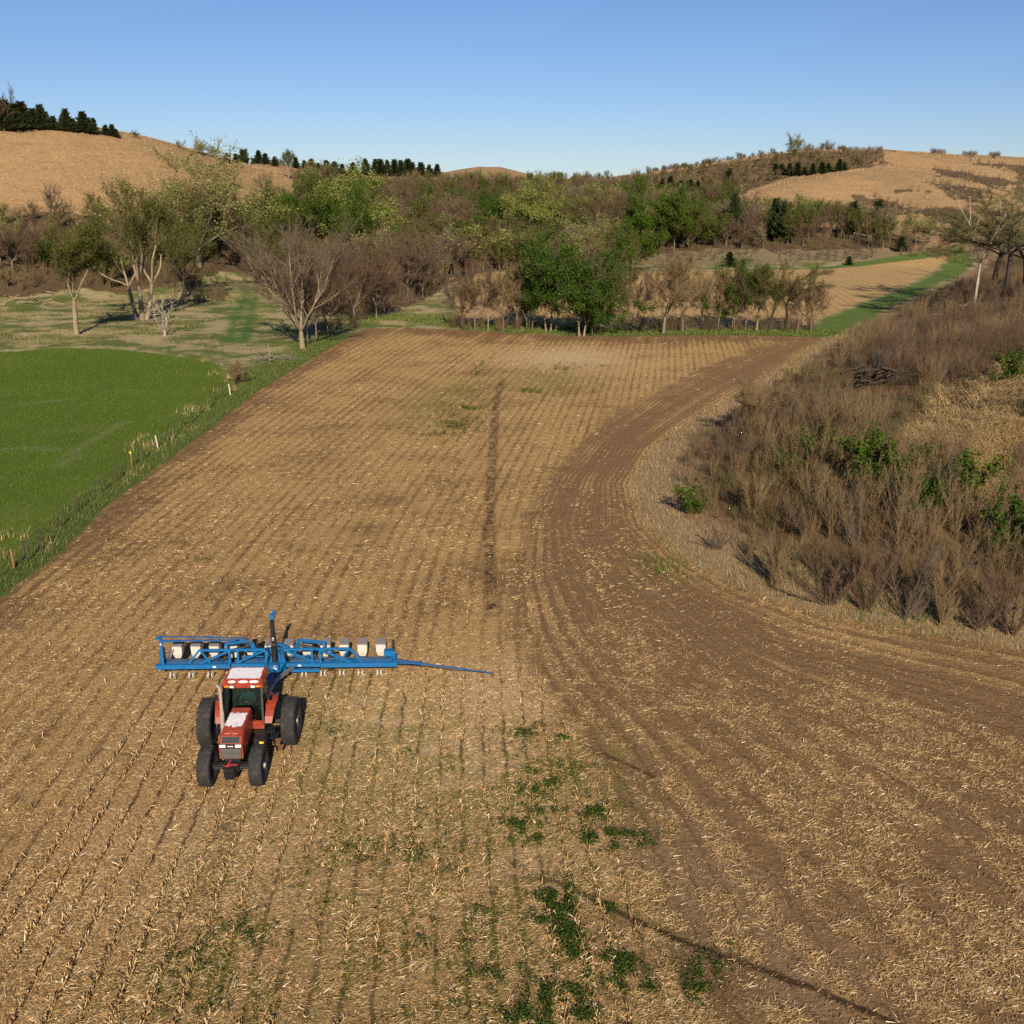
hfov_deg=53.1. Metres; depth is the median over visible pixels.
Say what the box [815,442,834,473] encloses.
bare shrub
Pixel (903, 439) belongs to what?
bare shrub
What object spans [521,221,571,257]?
leafy tree
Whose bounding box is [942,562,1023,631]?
bare shrub
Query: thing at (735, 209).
cedar tree
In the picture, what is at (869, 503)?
bare shrub
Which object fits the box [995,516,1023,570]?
bare shrub
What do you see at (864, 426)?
bare shrub
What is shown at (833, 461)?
bare shrub
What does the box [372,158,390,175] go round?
cedar tree
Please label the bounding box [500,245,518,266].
budding tree
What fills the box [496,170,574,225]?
leafy tree
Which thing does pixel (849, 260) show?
cedar tree
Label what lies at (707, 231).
leafy tree
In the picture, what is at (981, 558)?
bare shrub
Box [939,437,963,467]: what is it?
bare shrub
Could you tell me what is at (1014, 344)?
bare shrub
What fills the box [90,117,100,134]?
cedar tree
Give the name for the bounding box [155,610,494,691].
seed planter
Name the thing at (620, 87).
sky
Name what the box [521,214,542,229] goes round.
budding tree
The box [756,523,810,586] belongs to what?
bare sapling
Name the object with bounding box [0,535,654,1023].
corn stubble
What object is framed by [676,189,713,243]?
leafy tree
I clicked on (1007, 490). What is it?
bare shrub
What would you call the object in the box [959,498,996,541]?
bare shrub
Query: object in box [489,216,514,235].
bare tree
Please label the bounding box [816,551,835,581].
bare shrub
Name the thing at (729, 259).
cedar tree
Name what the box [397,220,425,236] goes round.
budding tree
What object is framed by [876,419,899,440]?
bare shrub
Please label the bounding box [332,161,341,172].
cedar tree
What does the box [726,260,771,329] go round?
tree
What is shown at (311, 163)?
cedar tree
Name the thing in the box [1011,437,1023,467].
bare shrub
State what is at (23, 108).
cedar tree
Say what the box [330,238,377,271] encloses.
leafy tree
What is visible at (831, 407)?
bare shrub
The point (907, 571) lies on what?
bare shrub
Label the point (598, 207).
bare tree
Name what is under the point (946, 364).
bare shrub
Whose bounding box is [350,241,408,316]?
bare tree
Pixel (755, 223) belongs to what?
bare tree
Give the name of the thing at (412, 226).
bare tree
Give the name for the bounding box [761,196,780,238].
cedar tree
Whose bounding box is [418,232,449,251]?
bare tree
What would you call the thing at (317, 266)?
bare tree
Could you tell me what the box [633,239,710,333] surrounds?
bare tree
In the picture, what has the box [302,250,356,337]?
bare tree
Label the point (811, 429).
bare shrub
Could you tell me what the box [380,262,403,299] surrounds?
budding tree
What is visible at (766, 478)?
bare shrub
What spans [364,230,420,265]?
budding tree
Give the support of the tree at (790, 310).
on the pasture ground at (252, 330)
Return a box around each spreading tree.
[906,186,1023,285]
[926,192,1023,291]
[935,184,1023,290]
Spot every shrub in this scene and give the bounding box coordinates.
[176,140,186,147]
[192,140,212,154]
[204,145,220,154]
[669,479,709,513]
[715,459,737,483]
[727,412,744,435]
[728,474,752,498]
[731,412,751,436]
[736,409,761,444]
[740,444,769,468]
[741,433,756,455]
[744,406,760,430]
[746,475,770,503]
[750,482,769,505]
[753,448,769,474]
[753,504,783,530]
[755,465,782,493]
[760,405,784,447]
[761,429,778,462]
[762,414,791,442]
[763,437,799,465]
[767,462,792,490]
[768,435,789,464]
[770,406,793,440]
[774,448,800,484]
[775,401,805,444]
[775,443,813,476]
[777,543,803,565]
[779,395,800,432]
[781,423,807,456]
[781,424,807,466]
[781,488,803,518]
[781,498,798,526]
[785,414,818,459]
[786,392,817,437]
[789,382,823,424]
[790,448,820,491]
[792,373,812,408]
[793,462,831,507]
[794,393,825,437]
[795,378,823,408]
[795,490,816,510]
[796,499,825,537]
[797,410,818,440]
[799,379,817,411]
[799,395,816,428]
[799,423,850,462]
[799,514,816,543]
[804,423,819,437]
[804,431,831,474]
[804,442,819,468]
[804,537,831,568]
[805,380,838,423]
[806,378,831,423]
[806,402,819,427]
[808,401,832,440]
[809,429,833,456]
[809,476,837,497]
[811,470,846,523]
[813,400,843,444]
[814,431,848,475]
[814,455,854,510]
[815,388,857,432]
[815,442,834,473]
[815,483,855,539]
[816,435,840,470]
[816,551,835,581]
[817,472,865,533]
[818,529,836,559]
[820,389,863,437]
[820,399,838,426]
[822,382,865,437]
[825,372,850,397]
[827,378,861,413]
[829,393,854,428]
[829,438,859,474]
[830,381,857,415]
[833,422,938,484]
[834,477,853,505]
[836,420,861,457]
[837,423,855,453]
[837,423,867,466]
[838,506,866,538]
[839,388,887,440]
[839,408,860,435]
[841,408,861,435]
[843,388,883,437]
[845,382,868,408]
[845,454,892,518]
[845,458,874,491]
[848,414,876,446]
[849,429,884,456]
[849,464,875,507]
[851,537,873,567]
[852,454,875,479]
[856,399,888,448]
[856,458,892,522]
[856,493,891,546]
[865,387,895,421]
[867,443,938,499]
[868,410,897,442]
[870,410,913,446]
[874,457,900,507]
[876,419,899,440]
[878,410,894,436]
[878,454,922,514]
[879,437,928,473]
[879,473,918,530]
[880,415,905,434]
[882,436,914,483]
[882,476,946,555]
[884,419,916,459]
[885,435,907,463]
[886,468,952,513]
[888,432,933,480]
[892,533,929,586]
[893,454,928,521]
[898,426,923,456]
[900,467,925,506]
[902,486,935,537]
[903,436,927,473]
[903,465,932,485]
[905,513,936,558]
[912,375,936,400]
[912,438,953,485]
[916,465,969,507]
[917,503,946,547]
[919,445,1012,501]
[922,410,967,461]
[922,557,945,585]
[923,484,957,537]
[925,427,957,470]
[926,347,951,381]
[926,418,955,458]
[929,446,963,503]
[929,543,949,569]
[932,347,954,375]
[937,473,982,535]
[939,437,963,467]
[939,439,973,482]
[940,353,956,382]
[943,470,969,507]
[945,525,979,573]
[945,532,980,571]
[948,471,995,530]
[950,419,982,459]
[958,587,982,609]
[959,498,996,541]
[961,344,998,378]
[964,489,989,526]
[967,507,1000,553]
[972,545,995,568]
[979,494,1016,549]
[980,475,1023,549]
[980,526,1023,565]
[981,526,1011,573]
[983,472,1018,522]
[984,367,1011,384]
[989,345,1023,381]
[992,466,1023,512]
[992,488,1023,527]
[993,334,1020,359]
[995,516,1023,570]
[998,462,1023,485]
[1006,331,1019,354]
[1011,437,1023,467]
[1013,459,1023,505]
[1015,324,1023,354]
[1015,541,1023,572]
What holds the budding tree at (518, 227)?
on the pasture ground at (252, 330)
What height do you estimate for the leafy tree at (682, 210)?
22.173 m
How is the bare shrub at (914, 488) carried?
on the bank ground at (725, 555)
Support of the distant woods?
on the prairie hills
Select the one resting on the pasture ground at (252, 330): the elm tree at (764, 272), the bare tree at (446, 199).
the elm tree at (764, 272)
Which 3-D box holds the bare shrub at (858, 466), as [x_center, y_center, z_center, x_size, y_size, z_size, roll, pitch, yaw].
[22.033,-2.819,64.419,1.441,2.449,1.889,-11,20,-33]
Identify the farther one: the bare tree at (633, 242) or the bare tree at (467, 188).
the bare tree at (467, 188)
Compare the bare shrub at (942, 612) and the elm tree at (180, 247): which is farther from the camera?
the elm tree at (180, 247)
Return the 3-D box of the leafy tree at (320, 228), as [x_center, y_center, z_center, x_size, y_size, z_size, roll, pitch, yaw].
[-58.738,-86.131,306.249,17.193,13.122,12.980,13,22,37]
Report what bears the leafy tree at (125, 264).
on the pasture ground at (252, 330)
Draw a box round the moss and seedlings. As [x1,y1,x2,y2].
[2,359,783,1023]
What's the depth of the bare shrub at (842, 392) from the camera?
82.14 m
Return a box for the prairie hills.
[0,128,1023,284]
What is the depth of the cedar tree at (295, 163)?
576.36 m
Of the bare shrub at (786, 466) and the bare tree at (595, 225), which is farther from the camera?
the bare tree at (595, 225)
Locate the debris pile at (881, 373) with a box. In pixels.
[839,354,914,387]
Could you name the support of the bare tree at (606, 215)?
on the prairie hills
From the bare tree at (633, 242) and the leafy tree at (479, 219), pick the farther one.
the leafy tree at (479, 219)
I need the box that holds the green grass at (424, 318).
[0,312,988,640]
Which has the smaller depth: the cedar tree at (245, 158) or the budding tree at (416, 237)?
the budding tree at (416, 237)
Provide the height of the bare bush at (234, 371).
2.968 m
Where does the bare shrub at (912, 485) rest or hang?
on the bank ground at (725, 555)
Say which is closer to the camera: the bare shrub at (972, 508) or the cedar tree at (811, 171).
the bare shrub at (972, 508)
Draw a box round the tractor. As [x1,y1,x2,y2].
[195,667,301,786]
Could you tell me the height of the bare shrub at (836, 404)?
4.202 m
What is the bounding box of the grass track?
[808,244,975,338]
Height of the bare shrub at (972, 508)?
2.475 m
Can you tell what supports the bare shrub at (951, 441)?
on the bank ground at (725, 555)
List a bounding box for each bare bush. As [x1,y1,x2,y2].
[219,360,250,382]
[728,374,806,427]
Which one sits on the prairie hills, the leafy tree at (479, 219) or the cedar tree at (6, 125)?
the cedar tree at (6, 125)
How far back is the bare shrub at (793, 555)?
56.32 m
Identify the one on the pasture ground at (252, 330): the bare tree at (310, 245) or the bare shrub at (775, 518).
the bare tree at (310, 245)
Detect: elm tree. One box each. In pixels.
[43,214,123,334]
[47,170,192,319]
[57,220,137,284]
[138,191,220,296]
[216,206,317,290]
[579,247,650,326]
[667,206,721,250]
[744,262,787,330]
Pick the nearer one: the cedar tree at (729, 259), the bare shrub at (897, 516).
the bare shrub at (897, 516)
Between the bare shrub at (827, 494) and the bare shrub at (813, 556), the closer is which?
the bare shrub at (813, 556)
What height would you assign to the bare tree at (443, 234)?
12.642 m
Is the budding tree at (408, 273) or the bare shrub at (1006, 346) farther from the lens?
the budding tree at (408, 273)
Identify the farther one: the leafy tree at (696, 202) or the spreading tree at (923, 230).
the leafy tree at (696, 202)
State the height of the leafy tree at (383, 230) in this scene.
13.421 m
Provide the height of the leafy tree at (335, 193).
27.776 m
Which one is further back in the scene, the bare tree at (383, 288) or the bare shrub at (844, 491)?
the bare tree at (383, 288)
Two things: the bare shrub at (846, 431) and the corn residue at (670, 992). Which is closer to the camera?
the corn residue at (670, 992)
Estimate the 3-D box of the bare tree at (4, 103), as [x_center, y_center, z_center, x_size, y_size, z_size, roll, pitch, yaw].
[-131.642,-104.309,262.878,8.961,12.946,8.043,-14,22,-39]
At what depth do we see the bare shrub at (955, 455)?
61.93 m
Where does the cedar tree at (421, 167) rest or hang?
on the prairie hills
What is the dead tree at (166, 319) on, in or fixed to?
on the pasture ground at (252, 330)
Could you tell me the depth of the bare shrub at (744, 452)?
72.04 m
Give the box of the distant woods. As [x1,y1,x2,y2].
[0,142,944,288]
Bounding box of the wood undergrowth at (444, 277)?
[0,146,913,310]
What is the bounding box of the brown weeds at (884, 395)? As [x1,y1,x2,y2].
[673,286,1023,620]
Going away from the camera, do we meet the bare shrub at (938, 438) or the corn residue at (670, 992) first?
the corn residue at (670, 992)
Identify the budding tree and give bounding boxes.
[0,236,18,262]
[238,211,266,236]
[269,236,313,264]
[270,260,291,285]
[306,246,338,272]
[311,235,331,248]
[351,249,384,299]
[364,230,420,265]
[368,224,396,236]
[380,242,415,280]
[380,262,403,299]
[387,233,434,282]
[392,249,423,292]
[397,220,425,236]
[398,228,420,239]
[402,197,432,222]
[403,243,438,289]
[416,193,439,209]
[420,214,452,238]
[426,254,449,286]
[431,227,476,262]
[434,212,465,229]
[450,228,484,266]
[460,222,494,259]
[469,191,487,201]
[478,236,510,268]
[495,223,520,261]
[498,217,529,239]
[500,212,526,228]
[500,235,523,267]
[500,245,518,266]
[508,192,528,203]
[517,229,559,266]
[519,220,553,234]
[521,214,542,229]
[562,212,586,230]
[565,212,599,233]
[569,196,597,220]
[580,231,615,262]
[589,226,617,254]
[591,218,618,237]
[622,225,641,243]
[630,223,658,244]
[715,199,729,209]
[782,204,816,241]
[827,201,854,234]
[856,203,886,233]
[862,204,889,217]
[868,214,900,248]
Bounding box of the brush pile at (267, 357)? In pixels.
[239,350,308,361]
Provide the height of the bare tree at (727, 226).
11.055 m
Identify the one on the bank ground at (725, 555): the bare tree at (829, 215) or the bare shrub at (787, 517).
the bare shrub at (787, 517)
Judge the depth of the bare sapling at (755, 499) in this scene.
63.42 m
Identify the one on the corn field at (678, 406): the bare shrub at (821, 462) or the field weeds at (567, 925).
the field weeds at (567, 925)
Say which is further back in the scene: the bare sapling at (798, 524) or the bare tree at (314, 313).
the bare tree at (314, 313)
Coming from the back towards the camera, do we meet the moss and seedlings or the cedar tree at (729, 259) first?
the cedar tree at (729, 259)
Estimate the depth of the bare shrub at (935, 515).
56.72 m
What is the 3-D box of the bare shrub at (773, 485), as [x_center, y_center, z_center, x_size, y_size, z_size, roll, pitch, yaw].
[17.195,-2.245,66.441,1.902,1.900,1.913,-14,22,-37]
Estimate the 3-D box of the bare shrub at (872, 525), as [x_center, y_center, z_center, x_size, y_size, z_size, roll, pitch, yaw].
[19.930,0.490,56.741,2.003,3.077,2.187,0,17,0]
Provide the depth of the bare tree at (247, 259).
264.01 m
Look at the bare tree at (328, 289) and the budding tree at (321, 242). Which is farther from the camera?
the budding tree at (321, 242)
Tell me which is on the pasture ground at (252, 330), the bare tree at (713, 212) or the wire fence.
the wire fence
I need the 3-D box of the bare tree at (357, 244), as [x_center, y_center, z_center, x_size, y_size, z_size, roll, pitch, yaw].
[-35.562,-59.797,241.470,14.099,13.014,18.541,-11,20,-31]
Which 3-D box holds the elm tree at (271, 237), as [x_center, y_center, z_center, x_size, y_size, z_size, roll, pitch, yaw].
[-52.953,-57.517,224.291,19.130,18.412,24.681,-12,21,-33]
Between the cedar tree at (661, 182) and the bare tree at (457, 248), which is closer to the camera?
the bare tree at (457, 248)
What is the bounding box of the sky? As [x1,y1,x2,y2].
[0,0,1023,178]
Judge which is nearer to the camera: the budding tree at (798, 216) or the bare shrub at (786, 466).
the bare shrub at (786, 466)
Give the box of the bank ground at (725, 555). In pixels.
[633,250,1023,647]
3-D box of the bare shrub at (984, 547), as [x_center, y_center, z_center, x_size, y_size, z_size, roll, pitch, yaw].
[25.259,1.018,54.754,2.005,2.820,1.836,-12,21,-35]
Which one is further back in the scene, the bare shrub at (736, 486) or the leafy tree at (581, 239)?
the leafy tree at (581, 239)
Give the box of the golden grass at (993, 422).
[888,359,1023,515]
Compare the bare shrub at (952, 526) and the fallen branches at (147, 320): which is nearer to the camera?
the bare shrub at (952, 526)
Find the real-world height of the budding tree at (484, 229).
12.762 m
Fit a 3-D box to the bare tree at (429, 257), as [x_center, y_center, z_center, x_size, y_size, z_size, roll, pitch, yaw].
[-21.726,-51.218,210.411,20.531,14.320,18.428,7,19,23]
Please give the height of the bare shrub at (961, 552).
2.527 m
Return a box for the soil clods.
[0,473,1023,1023]
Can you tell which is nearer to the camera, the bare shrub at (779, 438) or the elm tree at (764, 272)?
the bare shrub at (779, 438)
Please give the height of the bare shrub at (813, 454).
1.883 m
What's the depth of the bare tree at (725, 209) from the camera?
372.11 m
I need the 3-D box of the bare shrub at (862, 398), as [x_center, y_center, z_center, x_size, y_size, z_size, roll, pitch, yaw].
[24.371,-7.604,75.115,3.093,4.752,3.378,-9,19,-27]
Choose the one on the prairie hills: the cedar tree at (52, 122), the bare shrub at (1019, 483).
the cedar tree at (52, 122)
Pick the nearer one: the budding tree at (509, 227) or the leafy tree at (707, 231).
the budding tree at (509, 227)
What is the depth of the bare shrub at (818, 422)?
75.95 m
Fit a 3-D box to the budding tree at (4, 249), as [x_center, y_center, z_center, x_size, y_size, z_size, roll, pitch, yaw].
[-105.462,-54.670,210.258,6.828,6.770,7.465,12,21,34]
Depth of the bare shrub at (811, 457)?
67.72 m
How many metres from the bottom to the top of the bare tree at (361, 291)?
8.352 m
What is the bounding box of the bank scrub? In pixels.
[682,263,1023,604]
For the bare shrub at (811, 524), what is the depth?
58.73 m
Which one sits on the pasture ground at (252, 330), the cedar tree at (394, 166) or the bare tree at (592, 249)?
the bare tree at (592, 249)
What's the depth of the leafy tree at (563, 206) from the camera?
374.92 m
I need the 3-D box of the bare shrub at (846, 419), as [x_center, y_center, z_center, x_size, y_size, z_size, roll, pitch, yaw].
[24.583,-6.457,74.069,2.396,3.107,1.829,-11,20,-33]
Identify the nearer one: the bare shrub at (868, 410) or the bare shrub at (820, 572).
the bare shrub at (820, 572)
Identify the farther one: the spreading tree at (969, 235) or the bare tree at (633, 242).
the bare tree at (633, 242)
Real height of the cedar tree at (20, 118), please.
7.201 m
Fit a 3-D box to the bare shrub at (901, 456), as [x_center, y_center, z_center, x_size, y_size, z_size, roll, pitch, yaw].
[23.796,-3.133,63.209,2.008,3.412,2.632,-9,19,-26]
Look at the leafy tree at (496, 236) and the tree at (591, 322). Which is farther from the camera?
the leafy tree at (496, 236)
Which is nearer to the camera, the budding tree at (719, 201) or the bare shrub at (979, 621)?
the bare shrub at (979, 621)
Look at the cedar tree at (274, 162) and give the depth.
538.43 m
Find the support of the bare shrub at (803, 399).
on the bank ground at (725, 555)
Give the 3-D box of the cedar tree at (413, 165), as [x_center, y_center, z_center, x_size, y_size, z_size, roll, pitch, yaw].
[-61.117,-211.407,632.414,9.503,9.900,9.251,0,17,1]
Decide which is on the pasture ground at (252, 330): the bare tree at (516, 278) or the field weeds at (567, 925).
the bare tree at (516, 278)
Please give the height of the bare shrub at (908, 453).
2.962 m
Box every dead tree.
[142,290,186,335]
[955,194,1016,302]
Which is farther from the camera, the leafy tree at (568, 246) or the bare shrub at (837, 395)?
the leafy tree at (568, 246)
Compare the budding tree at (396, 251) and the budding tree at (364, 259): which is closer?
the budding tree at (364, 259)
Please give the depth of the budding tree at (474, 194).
430.20 m
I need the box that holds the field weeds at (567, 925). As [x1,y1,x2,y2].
[105,353,742,1023]
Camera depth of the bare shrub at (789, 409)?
81.23 m
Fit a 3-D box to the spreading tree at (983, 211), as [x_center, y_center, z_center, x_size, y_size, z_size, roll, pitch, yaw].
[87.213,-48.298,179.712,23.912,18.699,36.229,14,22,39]
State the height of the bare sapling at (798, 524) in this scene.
3.213 m
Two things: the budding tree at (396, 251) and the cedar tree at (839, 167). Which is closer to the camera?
the budding tree at (396, 251)
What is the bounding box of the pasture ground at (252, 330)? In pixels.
[0,246,1021,597]
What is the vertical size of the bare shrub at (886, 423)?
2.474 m
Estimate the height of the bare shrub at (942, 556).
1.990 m
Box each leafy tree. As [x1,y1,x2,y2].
[100,251,131,272]
[245,166,334,241]
[294,155,408,227]
[298,208,338,236]
[308,173,380,244]
[318,172,343,197]
[319,175,349,196]
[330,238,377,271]
[344,221,394,246]
[365,196,401,229]
[368,219,401,236]
[419,191,443,207]
[447,220,516,267]
[449,210,493,232]
[466,187,512,236]
[485,206,514,229]
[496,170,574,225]
[496,228,608,331]
[511,227,550,253]
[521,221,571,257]
[529,233,660,335]
[545,201,588,225]
[547,198,591,220]
[554,236,577,261]
[557,221,610,256]
[559,214,591,238]
[559,232,605,260]
[596,210,628,236]
[607,213,670,271]
[618,169,689,237]
[650,182,708,249]
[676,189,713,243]
[699,213,733,246]
[700,249,763,329]
[791,202,827,233]
[792,189,831,212]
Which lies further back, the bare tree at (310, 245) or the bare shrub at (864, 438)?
the bare tree at (310, 245)
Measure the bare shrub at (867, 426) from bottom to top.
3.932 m
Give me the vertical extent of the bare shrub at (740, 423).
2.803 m
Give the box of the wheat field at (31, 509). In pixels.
[0,348,229,562]
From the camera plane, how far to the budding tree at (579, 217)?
344.36 m
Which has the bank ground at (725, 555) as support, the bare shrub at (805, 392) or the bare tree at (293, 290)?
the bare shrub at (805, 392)
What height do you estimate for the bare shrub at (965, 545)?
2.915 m
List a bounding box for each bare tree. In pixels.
[0,81,17,131]
[0,216,45,270]
[127,236,160,259]
[217,208,361,348]
[227,214,243,232]
[234,244,264,276]
[244,184,277,207]
[250,171,275,195]
[254,246,307,279]
[266,240,325,254]
[280,241,342,287]
[281,257,329,340]
[285,250,342,339]
[288,221,316,242]
[292,211,318,239]
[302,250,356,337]
[311,223,396,323]
[314,249,360,303]
[318,235,382,287]
[324,230,354,249]
[337,267,364,302]
[341,234,397,255]
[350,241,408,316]
[351,272,376,305]
[352,262,388,294]
[359,230,448,296]
[364,252,403,315]
[374,222,417,292]
[375,234,417,279]
[385,195,404,208]
[385,217,430,230]
[390,187,420,199]
[392,251,452,296]
[398,193,412,207]
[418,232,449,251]
[421,226,453,264]
[423,232,475,276]
[430,192,456,205]
[433,232,472,274]
[439,192,459,206]
[439,229,463,274]
[444,189,460,201]
[453,197,473,217]
[454,192,480,213]
[455,239,494,274]
[455,258,523,330]
[460,183,479,194]
[461,205,498,225]
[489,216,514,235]
[495,248,539,324]
[504,230,540,258]
[526,224,576,247]
[553,223,587,238]
[561,185,628,223]
[575,240,610,260]
[576,221,611,242]
[591,210,621,221]
[618,231,637,263]
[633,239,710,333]
[685,259,717,328]
[705,202,720,227]
[707,212,739,241]
[714,198,729,211]
[716,216,739,246]
[720,203,727,217]
[733,216,755,248]
[736,251,836,329]
[738,190,759,202]
[743,200,768,225]
[749,212,764,238]
[761,200,790,222]
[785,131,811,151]
[787,215,820,245]
[790,280,836,330]
[792,206,827,238]
[819,139,837,152]
[823,204,840,232]
[858,202,870,218]
[867,206,898,237]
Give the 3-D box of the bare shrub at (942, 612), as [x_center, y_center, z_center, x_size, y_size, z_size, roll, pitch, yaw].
[21.000,3.435,48.879,3.096,4.676,3.544,4,17,12]
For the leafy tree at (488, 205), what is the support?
on the prairie hills
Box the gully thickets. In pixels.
[618,144,1023,267]
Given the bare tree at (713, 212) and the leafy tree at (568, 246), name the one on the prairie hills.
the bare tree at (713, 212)
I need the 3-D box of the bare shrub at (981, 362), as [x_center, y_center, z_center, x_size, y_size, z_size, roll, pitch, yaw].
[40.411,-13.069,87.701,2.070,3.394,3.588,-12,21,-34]
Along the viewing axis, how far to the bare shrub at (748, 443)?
75.56 m
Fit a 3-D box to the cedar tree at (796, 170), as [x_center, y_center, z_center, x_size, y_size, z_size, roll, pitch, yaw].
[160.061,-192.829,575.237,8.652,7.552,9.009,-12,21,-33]
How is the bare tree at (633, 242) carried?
on the pasture ground at (252, 330)
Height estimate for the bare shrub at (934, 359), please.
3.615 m
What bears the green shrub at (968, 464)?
on the bank ground at (725, 555)
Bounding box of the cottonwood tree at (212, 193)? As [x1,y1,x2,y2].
[94,131,298,267]
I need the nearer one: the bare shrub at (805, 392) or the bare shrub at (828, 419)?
the bare shrub at (828, 419)
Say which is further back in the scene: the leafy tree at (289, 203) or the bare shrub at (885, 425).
the leafy tree at (289, 203)
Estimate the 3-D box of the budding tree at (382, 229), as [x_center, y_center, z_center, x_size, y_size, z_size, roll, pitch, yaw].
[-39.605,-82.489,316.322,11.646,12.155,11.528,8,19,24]
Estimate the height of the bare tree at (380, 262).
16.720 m
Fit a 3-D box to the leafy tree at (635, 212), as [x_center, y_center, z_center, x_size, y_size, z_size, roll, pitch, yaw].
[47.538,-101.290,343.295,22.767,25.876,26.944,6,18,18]
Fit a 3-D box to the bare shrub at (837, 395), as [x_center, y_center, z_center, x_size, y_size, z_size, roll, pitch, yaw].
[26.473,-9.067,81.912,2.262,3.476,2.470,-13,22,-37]
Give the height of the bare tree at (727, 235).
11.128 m
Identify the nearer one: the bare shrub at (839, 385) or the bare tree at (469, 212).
the bare shrub at (839, 385)
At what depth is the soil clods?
31.71 m
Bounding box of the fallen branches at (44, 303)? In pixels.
[3,291,69,305]
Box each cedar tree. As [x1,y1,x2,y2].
[0,99,23,130]
[0,102,31,129]
[15,101,39,129]
[23,107,42,129]
[30,103,55,129]
[40,112,51,129]
[45,115,60,129]
[56,113,69,130]
[58,108,77,131]
[69,118,80,131]
[75,111,96,132]
[81,117,97,133]
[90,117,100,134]
[100,124,112,135]
[108,124,115,135]
[112,129,120,137]
[232,154,238,162]
[236,147,249,163]
[252,150,261,163]
[259,153,270,163]
[269,156,279,165]
[291,157,301,167]
[305,158,314,167]
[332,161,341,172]
[339,163,346,174]
[348,162,357,173]
[359,158,371,174]
[371,159,377,172]
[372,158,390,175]
[385,159,393,175]
[388,159,400,175]
[395,160,406,176]
[401,158,419,173]
[408,162,418,175]
[417,161,425,176]
[425,164,434,175]
[433,164,441,176]
[655,179,664,187]
[664,175,675,189]
[686,179,696,189]
[695,180,700,189]
[720,251,737,266]
[722,168,734,181]
[725,191,746,238]
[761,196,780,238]
[770,163,778,173]
[770,200,792,240]
[775,163,785,174]
[784,163,792,174]
[790,162,801,174]
[799,167,807,174]
[807,163,816,174]
[814,161,828,173]
[826,163,833,172]
[833,159,844,171]
[835,200,863,233]
[843,162,848,170]
[844,256,853,264]
[861,199,890,233]
[893,236,910,251]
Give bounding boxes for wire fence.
[9,384,230,568]
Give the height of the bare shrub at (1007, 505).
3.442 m
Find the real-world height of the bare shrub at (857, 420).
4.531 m
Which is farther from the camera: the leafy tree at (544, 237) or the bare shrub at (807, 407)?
the leafy tree at (544, 237)
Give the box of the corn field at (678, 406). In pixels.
[0,328,1023,1023]
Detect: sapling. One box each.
[274,149,294,180]
[702,516,735,549]
[733,465,781,514]
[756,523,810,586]
[772,484,835,535]
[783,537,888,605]
[811,475,877,545]
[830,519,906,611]
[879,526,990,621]
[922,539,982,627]
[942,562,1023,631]
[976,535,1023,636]
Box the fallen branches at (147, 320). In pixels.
[125,312,165,325]
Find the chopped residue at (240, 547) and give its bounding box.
[0,329,810,610]
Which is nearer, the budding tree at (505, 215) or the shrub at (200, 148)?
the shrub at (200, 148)
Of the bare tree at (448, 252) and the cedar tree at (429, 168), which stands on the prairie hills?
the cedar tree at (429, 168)
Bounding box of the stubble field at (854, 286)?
[453,256,946,324]
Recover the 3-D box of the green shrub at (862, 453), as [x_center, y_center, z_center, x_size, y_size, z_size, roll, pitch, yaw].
[22.898,-3.559,63.656,5.149,4.102,4.644,-8,19,-24]
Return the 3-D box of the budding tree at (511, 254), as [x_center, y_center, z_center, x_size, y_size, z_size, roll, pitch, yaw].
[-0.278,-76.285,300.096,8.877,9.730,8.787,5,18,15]
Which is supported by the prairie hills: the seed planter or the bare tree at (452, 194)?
the bare tree at (452, 194)
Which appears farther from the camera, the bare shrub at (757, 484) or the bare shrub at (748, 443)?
the bare shrub at (748, 443)
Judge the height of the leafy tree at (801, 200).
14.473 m
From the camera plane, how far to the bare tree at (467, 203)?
394.06 m
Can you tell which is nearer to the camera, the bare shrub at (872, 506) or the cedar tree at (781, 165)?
the bare shrub at (872, 506)
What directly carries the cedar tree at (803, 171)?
on the prairie hills
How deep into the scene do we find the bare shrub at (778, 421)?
79.42 m
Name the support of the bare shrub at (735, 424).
on the bank ground at (725, 555)
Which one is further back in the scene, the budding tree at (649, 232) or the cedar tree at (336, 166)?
the cedar tree at (336, 166)
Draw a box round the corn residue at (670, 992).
[0,608,1023,1023]
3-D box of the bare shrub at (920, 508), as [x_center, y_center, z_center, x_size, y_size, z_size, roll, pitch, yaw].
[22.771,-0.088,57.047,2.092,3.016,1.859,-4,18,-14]
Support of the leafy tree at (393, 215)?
on the prairie hills

